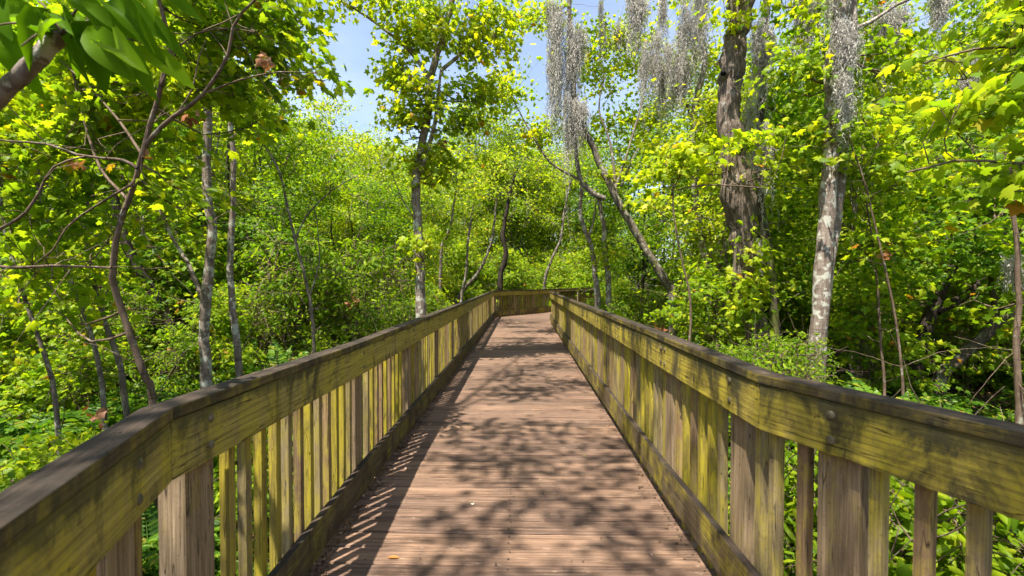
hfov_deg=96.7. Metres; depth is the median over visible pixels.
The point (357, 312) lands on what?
bush
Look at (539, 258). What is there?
bush
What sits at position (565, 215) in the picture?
forest tree
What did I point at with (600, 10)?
hanging moss
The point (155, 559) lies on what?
fern
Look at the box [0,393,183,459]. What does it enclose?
fern
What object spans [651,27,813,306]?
forest tree
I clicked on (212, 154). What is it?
forest tree
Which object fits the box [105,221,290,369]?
bush
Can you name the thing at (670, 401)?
wooden railing
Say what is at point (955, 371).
fern
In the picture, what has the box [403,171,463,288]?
forest tree
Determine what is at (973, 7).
forest tree
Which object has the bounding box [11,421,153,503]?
bush
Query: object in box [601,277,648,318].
bush
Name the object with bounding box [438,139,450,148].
dead leaf cluster
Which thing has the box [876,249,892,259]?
dead leaf cluster
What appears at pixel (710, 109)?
forest tree
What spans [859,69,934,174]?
forest tree
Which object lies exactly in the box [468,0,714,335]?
leaning tree
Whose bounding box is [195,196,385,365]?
bush
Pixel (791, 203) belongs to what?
forest tree
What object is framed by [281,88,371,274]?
forest tree
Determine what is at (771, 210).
forest tree
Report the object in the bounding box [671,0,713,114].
hanging moss
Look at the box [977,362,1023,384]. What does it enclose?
fern
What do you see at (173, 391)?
fern
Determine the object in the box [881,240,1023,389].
bush
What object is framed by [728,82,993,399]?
sapling
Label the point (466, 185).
swamp tree
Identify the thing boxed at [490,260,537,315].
bush
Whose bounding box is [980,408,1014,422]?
fern
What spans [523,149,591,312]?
swamp tree
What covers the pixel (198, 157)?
forest tree
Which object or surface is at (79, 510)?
wooden railing
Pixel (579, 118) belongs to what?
hanging moss
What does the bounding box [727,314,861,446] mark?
bush
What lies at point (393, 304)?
bush
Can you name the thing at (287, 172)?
sapling
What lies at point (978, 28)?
forest tree
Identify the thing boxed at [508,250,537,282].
bush
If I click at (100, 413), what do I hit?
dead leaf cluster
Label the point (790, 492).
bush
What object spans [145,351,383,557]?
bush
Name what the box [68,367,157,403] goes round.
fern
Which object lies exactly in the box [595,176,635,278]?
forest tree
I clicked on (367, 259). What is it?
bush
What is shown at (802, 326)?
bush
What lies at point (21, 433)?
fern
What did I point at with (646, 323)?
bush
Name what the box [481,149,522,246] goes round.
forest tree
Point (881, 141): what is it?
forest tree
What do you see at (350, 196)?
forest tree
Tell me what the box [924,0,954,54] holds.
hanging moss
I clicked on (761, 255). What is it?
hanging moss
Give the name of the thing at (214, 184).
forest tree
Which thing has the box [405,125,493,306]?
forest tree
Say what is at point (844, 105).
hanging moss
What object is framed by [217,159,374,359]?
forest tree
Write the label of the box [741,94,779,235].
hanging moss
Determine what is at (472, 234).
forest tree
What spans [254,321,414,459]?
bush
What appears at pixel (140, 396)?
fern
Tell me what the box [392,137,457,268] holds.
forest tree
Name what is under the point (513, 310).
wooden railing
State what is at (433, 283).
bush
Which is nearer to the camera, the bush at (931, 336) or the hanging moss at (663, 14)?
the hanging moss at (663, 14)
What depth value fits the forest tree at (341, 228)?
15.66 m
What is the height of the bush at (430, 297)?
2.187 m
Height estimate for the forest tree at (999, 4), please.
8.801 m
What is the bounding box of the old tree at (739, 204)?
[637,0,821,366]
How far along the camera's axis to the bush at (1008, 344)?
8.96 m
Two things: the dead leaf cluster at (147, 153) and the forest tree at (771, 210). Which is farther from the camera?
the forest tree at (771, 210)
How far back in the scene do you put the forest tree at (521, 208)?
32.36 m
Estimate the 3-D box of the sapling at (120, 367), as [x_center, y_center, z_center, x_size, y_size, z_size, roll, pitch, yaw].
[-4.710,-0.297,5.162,2.243,4.771,1.773,0,1,1]
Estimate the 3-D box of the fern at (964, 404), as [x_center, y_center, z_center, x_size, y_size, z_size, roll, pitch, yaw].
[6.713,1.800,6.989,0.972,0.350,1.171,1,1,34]
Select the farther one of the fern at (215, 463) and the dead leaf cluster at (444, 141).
the dead leaf cluster at (444, 141)
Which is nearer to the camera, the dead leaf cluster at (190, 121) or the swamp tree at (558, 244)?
the dead leaf cluster at (190, 121)
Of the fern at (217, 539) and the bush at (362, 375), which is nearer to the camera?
the fern at (217, 539)
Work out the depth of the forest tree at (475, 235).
33.50 m
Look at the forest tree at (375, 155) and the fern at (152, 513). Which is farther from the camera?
the forest tree at (375, 155)
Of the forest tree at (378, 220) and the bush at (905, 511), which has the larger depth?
the forest tree at (378, 220)
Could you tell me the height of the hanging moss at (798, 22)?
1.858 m
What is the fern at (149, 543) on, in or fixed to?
on the ground at (978, 392)
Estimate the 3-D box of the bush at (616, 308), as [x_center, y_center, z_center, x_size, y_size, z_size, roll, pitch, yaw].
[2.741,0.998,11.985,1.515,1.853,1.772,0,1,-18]
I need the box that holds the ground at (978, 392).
[0,284,1014,575]
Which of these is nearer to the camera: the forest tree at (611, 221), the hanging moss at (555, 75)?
the hanging moss at (555, 75)
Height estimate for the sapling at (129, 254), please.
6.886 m
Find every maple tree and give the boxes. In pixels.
[0,0,373,507]
[317,0,543,317]
[616,122,805,341]
[876,0,1023,216]
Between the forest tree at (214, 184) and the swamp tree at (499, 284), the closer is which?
the forest tree at (214, 184)
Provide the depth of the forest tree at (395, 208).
26.72 m
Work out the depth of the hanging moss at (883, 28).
7.43 m
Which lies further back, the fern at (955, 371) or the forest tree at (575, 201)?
the forest tree at (575, 201)
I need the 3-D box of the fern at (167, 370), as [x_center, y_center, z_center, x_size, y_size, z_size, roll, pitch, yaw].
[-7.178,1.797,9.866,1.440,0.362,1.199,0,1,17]
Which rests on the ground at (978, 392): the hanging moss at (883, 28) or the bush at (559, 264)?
the bush at (559, 264)
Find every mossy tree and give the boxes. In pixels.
[617,0,722,348]
[745,0,823,372]
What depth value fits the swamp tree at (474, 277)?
18.93 m
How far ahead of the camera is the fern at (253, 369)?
7.72 m
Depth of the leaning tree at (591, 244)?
12.39 m
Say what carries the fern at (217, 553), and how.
on the ground at (978, 392)
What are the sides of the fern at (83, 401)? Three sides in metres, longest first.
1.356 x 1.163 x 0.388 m
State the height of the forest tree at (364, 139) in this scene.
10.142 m
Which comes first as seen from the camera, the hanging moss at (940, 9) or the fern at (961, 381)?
the hanging moss at (940, 9)
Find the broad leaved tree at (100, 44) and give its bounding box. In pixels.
[0,0,205,110]
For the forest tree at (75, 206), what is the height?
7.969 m
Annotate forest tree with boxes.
[0,24,133,354]
[7,79,158,328]
[67,15,264,365]
[73,141,167,234]
[77,15,280,335]
[78,158,193,230]
[100,54,257,285]
[134,103,251,270]
[160,111,260,280]
[169,91,335,277]
[184,96,354,334]
[213,62,329,291]
[213,129,315,279]
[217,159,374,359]
[269,155,344,249]
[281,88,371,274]
[295,145,378,282]
[306,172,404,322]
[310,128,366,244]
[310,163,427,328]
[314,127,412,317]
[324,162,385,279]
[328,123,406,273]
[346,146,367,170]
[368,147,459,288]
[370,161,463,297]
[373,161,414,272]
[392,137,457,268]
[395,160,474,303]
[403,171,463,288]
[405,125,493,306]
[434,90,512,288]
[449,104,532,282]
[451,190,498,291]
[472,145,517,264]
[474,98,555,275]
[478,114,527,263]
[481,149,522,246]
[487,114,566,269]
[496,143,565,265]
[507,168,562,255]
[524,140,613,288]
[524,152,567,277]
[526,138,582,278]
[541,108,625,277]
[545,151,598,257]
[552,155,620,282]
[565,85,705,316]
[581,143,623,251]
[588,183,642,284]
[594,98,693,299]
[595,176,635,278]
[618,199,651,295]
[623,7,837,348]
[627,189,660,285]
[649,171,730,308]
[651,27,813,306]
[666,185,727,295]
[667,81,816,302]
[668,120,721,288]
[674,2,919,367]
[691,128,813,256]
[696,70,806,321]
[728,0,967,378]
[769,21,942,351]
[775,111,911,301]
[780,25,956,344]
[784,11,942,347]
[807,81,948,333]
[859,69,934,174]
[876,0,1023,354]
[879,45,958,334]
[890,2,1023,322]
[894,78,991,318]
[895,6,1022,323]
[901,0,1023,370]
[958,0,1023,305]
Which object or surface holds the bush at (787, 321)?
on the ground at (978, 392)
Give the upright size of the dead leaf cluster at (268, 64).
0.145 m
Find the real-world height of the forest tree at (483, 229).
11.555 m
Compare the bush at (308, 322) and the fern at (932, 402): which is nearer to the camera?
the fern at (932, 402)
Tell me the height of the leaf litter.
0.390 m
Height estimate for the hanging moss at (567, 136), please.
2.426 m
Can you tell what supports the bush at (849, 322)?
on the ground at (978, 392)
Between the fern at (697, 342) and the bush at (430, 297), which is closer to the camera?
the fern at (697, 342)
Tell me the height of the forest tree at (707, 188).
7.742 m
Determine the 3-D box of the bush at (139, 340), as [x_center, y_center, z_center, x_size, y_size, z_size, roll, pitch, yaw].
[-6.966,0.818,7.880,2.436,2.548,2.084,-1,1,-36]
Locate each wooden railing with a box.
[0,290,493,575]
[493,287,611,316]
[550,289,1023,575]
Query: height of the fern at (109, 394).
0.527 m
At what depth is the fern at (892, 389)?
7.25 m
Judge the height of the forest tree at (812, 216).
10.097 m
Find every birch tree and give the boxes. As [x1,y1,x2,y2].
[69,1,292,388]
[173,8,337,377]
[735,0,962,382]
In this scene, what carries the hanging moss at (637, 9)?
hanging from the mossy tree at (659, 205)
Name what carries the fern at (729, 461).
on the ground at (978, 392)
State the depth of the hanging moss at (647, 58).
9.64 m
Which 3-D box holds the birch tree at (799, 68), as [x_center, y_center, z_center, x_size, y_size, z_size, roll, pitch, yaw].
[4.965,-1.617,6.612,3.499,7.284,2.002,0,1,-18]
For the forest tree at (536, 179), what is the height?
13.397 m
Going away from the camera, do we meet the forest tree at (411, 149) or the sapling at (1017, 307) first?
the sapling at (1017, 307)
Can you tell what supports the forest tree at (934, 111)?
on the ground at (978, 392)
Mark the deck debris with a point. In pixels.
(338, 541)
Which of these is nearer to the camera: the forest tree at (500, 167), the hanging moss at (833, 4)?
the hanging moss at (833, 4)
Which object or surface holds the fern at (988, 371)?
on the ground at (978, 392)
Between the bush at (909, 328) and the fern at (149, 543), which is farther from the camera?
the bush at (909, 328)
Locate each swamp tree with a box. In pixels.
[422,133,512,304]
[450,161,536,304]
[468,138,561,316]
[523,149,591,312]
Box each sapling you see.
[0,0,152,429]
[0,70,135,457]
[5,68,219,417]
[201,75,376,353]
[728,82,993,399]
[781,143,991,395]
[910,118,1023,424]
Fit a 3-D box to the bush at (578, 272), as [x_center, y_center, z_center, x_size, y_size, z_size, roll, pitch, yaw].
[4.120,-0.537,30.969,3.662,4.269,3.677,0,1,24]
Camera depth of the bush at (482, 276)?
20.43 m
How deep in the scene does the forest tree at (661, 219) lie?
18.63 m
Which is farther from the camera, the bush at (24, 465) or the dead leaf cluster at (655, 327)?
the dead leaf cluster at (655, 327)
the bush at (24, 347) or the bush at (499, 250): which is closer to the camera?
the bush at (24, 347)
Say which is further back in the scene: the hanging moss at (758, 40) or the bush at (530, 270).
the bush at (530, 270)
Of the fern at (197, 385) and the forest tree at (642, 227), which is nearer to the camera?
the fern at (197, 385)
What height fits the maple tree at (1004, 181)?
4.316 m
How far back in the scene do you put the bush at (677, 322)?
15.73 m
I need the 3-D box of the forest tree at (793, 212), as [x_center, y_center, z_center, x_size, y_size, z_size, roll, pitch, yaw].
[6.088,-2.299,10.470,5.032,8.685,4.981,1,1,38]
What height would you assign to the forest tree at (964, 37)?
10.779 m
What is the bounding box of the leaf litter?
[9,376,1014,569]
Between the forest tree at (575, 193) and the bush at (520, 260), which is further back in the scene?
the forest tree at (575, 193)
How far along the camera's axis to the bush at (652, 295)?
14.54 m
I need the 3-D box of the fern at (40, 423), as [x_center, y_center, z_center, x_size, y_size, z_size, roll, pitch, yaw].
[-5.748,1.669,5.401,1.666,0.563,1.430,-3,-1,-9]
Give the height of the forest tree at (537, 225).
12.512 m
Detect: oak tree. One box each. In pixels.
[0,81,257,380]
[790,110,1023,394]
[929,125,1023,406]
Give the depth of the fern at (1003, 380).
8.65 m
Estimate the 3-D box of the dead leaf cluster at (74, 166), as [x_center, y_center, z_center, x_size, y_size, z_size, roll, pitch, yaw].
[-3.267,-0.925,3.420,0.100,0.097,0.178,-1,1,-45]
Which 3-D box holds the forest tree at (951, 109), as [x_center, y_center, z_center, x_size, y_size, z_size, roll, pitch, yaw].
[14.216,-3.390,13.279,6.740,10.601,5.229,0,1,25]
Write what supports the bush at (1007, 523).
on the ground at (978, 392)
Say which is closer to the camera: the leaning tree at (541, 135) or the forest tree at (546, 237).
the leaning tree at (541, 135)
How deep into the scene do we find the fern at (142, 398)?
6.62 m
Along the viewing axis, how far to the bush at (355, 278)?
11.24 m
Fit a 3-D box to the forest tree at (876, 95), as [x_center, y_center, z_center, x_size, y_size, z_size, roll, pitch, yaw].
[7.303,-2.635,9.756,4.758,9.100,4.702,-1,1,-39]
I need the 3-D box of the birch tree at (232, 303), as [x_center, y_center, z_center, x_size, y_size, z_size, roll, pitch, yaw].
[-3.869,-1.305,6.409,2.335,6.527,2.301,0,1,1]
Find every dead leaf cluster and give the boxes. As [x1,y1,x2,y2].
[68,160,85,170]
[82,406,112,429]
[143,149,152,160]
[180,110,205,128]
[255,49,275,72]
[344,292,358,307]
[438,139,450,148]
[653,323,667,331]
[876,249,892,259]
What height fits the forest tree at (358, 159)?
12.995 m
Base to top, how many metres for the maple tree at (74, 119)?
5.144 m
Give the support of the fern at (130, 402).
on the ground at (978, 392)
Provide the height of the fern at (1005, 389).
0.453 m
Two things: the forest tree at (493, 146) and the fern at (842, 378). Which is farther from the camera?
the forest tree at (493, 146)
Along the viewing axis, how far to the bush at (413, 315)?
9.70 m
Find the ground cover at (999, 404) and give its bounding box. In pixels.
[4,336,1023,574]
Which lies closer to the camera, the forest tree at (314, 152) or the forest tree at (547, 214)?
the forest tree at (314, 152)
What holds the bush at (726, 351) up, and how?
on the ground at (978, 392)
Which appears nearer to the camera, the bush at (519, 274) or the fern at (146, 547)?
the fern at (146, 547)
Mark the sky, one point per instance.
(350, 50)
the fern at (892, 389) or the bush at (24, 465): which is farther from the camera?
the fern at (892, 389)
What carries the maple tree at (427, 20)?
on the ground at (978, 392)
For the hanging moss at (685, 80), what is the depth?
9.65 m
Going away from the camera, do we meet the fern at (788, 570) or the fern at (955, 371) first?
the fern at (788, 570)
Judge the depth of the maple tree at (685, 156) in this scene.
6.09 m
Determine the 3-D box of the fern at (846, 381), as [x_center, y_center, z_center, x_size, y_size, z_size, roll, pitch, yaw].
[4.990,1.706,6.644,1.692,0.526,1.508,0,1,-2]
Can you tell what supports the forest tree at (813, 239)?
on the ground at (978, 392)
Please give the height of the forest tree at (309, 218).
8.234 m
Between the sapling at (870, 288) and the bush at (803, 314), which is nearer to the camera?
the sapling at (870, 288)
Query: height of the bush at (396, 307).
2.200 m
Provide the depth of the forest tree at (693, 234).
19.77 m
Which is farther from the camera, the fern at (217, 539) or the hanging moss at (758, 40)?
the hanging moss at (758, 40)
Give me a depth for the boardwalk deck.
3.26 m
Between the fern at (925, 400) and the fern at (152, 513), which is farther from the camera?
the fern at (925, 400)
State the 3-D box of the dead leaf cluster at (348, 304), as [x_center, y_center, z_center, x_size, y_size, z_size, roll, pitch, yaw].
[-2.450,0.185,6.963,0.286,0.268,0.172,0,1,21]
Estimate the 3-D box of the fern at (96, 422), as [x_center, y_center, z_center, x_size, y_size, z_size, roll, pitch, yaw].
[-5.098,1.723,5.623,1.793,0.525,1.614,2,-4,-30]
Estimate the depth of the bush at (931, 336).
13.04 m
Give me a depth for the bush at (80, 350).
5.91 m
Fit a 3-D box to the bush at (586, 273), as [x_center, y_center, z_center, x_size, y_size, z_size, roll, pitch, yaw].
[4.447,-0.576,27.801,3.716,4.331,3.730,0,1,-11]
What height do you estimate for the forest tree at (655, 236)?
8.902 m
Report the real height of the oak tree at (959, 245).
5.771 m
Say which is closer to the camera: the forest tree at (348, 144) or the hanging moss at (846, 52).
the hanging moss at (846, 52)
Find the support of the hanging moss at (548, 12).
hanging from the leaning tree at (541, 135)
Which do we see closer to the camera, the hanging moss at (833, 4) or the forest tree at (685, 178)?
the hanging moss at (833, 4)
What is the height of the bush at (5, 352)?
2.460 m
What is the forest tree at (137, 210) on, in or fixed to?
on the ground at (978, 392)
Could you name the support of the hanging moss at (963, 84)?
hanging from the birch tree at (799, 68)
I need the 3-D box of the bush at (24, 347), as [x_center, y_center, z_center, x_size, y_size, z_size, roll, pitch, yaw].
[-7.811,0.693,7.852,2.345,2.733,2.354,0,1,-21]
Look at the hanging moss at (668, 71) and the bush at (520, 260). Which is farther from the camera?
the bush at (520, 260)
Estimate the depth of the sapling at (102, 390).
4.68 m
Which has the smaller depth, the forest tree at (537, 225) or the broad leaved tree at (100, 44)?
the broad leaved tree at (100, 44)
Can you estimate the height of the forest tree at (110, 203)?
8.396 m
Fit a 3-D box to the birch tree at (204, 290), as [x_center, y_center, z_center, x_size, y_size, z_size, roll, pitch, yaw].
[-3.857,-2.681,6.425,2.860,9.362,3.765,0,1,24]
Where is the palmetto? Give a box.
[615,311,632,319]
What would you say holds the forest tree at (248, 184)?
on the ground at (978, 392)
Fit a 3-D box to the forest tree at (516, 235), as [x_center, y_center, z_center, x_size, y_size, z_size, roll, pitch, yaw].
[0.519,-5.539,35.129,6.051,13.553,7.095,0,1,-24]
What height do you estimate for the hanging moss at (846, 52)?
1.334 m
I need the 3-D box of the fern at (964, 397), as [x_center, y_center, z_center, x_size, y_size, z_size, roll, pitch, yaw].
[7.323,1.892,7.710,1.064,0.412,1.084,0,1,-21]
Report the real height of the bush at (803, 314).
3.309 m
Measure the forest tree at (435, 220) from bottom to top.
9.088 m
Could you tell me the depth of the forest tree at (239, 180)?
14.89 m
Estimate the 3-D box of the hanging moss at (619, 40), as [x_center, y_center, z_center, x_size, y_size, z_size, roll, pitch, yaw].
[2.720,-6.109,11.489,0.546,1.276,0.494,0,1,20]
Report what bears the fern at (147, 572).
on the ground at (978, 392)
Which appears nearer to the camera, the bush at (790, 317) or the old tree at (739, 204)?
the old tree at (739, 204)
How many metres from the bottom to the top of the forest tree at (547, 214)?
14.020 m
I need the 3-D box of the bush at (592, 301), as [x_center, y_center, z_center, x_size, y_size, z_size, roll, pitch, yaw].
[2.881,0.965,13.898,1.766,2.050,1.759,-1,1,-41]
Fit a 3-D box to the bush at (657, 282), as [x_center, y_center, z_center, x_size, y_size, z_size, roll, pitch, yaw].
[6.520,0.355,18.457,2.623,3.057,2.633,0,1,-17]
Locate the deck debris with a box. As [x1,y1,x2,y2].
[309,325,697,575]
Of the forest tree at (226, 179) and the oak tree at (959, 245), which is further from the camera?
the forest tree at (226, 179)
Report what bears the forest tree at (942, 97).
on the ground at (978, 392)
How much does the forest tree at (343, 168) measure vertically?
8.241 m
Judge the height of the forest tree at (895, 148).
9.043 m
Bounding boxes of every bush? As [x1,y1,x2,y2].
[0,255,147,389]
[0,273,117,422]
[0,294,147,422]
[0,430,149,537]
[1,256,65,357]
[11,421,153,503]
[34,232,202,368]
[35,270,187,391]
[44,218,168,345]
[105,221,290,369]
[127,312,226,404]
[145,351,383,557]
[151,280,283,383]
[188,260,334,372]
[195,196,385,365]
[228,271,265,342]
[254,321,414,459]
[258,281,348,360]
[279,212,445,355]
[292,262,392,343]
[297,260,392,356]
[334,284,428,338]
[335,320,376,431]
[376,290,402,331]
[383,296,441,325]
[386,270,457,323]
[402,284,458,317]
[432,237,500,307]
[455,253,512,299]
[482,243,546,310]
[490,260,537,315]
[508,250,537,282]
[514,257,551,308]
[521,248,554,304]
[527,261,565,306]
[537,255,580,296]
[558,246,613,288]
[563,251,592,287]
[583,288,621,314]
[596,295,648,322]
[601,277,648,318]
[625,279,667,327]
[628,304,666,327]
[631,277,681,332]
[640,262,694,301]
[643,256,776,353]
[654,297,694,332]
[706,323,769,365]
[725,234,835,362]
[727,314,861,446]
[728,439,904,575]
[745,318,867,387]
[768,309,800,337]
[783,389,1023,575]
[784,442,904,531]
[788,265,916,374]
[788,310,809,339]
[792,241,889,357]
[805,262,970,396]
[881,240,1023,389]
[889,360,1023,575]
[900,310,948,351]
[937,256,1023,386]
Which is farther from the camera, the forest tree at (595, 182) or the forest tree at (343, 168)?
the forest tree at (595, 182)
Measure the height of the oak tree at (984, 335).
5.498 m
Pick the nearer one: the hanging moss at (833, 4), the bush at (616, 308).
the hanging moss at (833, 4)
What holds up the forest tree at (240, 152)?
on the ground at (978, 392)
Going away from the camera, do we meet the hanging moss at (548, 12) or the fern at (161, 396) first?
the fern at (161, 396)
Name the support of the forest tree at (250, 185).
on the ground at (978, 392)
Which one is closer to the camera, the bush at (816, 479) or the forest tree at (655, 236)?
the bush at (816, 479)
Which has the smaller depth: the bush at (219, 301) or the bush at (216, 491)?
the bush at (216, 491)
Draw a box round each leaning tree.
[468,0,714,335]
[559,184,650,312]
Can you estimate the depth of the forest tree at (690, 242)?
17.71 m
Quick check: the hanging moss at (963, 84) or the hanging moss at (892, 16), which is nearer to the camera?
the hanging moss at (963, 84)
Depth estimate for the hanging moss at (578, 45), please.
10.74 m
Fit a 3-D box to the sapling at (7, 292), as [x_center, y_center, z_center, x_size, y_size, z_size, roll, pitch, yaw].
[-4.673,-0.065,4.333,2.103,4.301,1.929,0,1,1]
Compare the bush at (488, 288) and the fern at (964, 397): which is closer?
the fern at (964, 397)
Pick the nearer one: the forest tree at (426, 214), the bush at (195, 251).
the bush at (195, 251)
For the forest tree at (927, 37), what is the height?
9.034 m
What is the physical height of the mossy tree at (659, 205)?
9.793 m
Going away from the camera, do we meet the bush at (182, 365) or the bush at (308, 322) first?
the bush at (182, 365)
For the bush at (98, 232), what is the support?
on the ground at (978, 392)
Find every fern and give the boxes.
[0,379,112,424]
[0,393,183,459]
[0,402,113,439]
[0,414,93,467]
[39,409,122,429]
[65,398,129,422]
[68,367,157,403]
[80,373,172,404]
[99,399,146,412]
[110,371,199,401]
[115,394,164,410]
[116,373,243,401]
[128,391,179,400]
[137,365,197,374]
[142,502,268,550]
[142,504,253,575]
[142,511,237,574]
[142,518,236,575]
[142,531,158,571]
[142,540,269,575]
[142,545,237,575]
[170,378,199,389]
[176,363,255,381]
[213,452,267,488]
[214,495,268,515]
[225,336,311,374]
[693,334,729,355]
[728,448,730,473]
[728,478,793,516]
[783,518,941,575]
[825,372,882,393]
[841,374,953,398]
[842,379,864,388]
[846,371,956,406]
[907,391,972,413]
[915,389,1001,412]
[916,386,983,402]
[924,362,1002,378]
[924,376,979,389]
[950,372,1023,391]
[960,372,992,380]
[963,359,1023,373]
[971,408,1011,421]
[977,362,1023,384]
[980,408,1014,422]
[982,382,1023,401]
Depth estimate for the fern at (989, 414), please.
6.78 m
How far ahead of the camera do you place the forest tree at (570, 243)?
33.56 m
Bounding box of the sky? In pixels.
[37,0,1012,262]
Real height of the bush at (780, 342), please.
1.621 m
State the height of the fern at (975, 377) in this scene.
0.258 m
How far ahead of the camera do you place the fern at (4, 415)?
6.17 m
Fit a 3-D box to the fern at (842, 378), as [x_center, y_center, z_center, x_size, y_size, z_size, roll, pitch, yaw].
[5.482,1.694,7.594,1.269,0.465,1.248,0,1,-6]
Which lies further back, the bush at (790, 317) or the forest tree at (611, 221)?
the forest tree at (611, 221)
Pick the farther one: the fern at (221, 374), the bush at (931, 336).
the bush at (931, 336)
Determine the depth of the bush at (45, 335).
9.43 m
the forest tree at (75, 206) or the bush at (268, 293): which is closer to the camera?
the bush at (268, 293)
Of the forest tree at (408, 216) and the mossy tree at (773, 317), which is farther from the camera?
the forest tree at (408, 216)
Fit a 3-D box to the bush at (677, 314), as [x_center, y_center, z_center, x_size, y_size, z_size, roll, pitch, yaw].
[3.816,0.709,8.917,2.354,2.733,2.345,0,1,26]
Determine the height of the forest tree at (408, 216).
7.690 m
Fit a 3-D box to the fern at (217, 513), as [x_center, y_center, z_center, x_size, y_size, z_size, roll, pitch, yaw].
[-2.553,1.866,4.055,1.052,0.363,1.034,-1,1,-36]
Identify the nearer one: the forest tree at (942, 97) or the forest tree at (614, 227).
the forest tree at (942, 97)
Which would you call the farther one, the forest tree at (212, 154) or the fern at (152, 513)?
the forest tree at (212, 154)
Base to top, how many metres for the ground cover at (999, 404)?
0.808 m
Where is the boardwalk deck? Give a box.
[306,312,716,575]
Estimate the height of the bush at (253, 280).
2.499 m
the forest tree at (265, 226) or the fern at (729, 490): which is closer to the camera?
the fern at (729, 490)
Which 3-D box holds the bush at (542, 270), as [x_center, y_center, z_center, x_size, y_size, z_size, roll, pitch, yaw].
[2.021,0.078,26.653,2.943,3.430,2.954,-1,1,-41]
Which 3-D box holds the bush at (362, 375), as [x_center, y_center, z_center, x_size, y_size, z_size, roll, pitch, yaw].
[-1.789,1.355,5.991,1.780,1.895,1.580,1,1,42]
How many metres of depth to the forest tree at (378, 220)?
13.25 m
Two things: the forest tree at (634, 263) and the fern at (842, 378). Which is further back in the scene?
the forest tree at (634, 263)
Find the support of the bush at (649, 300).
on the ground at (978, 392)
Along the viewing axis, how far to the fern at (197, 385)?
6.96 m
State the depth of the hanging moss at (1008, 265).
6.15 m
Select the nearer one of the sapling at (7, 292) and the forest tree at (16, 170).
the sapling at (7, 292)
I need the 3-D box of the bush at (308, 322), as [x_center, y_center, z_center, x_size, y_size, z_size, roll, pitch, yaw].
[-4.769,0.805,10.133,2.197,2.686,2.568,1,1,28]
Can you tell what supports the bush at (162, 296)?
on the ground at (978, 392)
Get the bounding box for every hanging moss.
[543,0,566,66]
[543,7,576,179]
[560,92,576,196]
[562,19,590,104]
[569,96,593,169]
[596,0,608,81]
[608,16,630,71]
[623,0,653,71]
[635,28,665,129]
[654,0,669,64]
[655,42,679,140]
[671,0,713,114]
[672,54,695,123]
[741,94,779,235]
[746,15,785,128]
[755,238,770,278]
[785,0,828,89]
[808,0,851,32]
[825,14,871,105]
[826,72,863,152]
[863,4,892,106]
[881,0,918,86]
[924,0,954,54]
[952,38,984,138]
[996,254,1023,299]

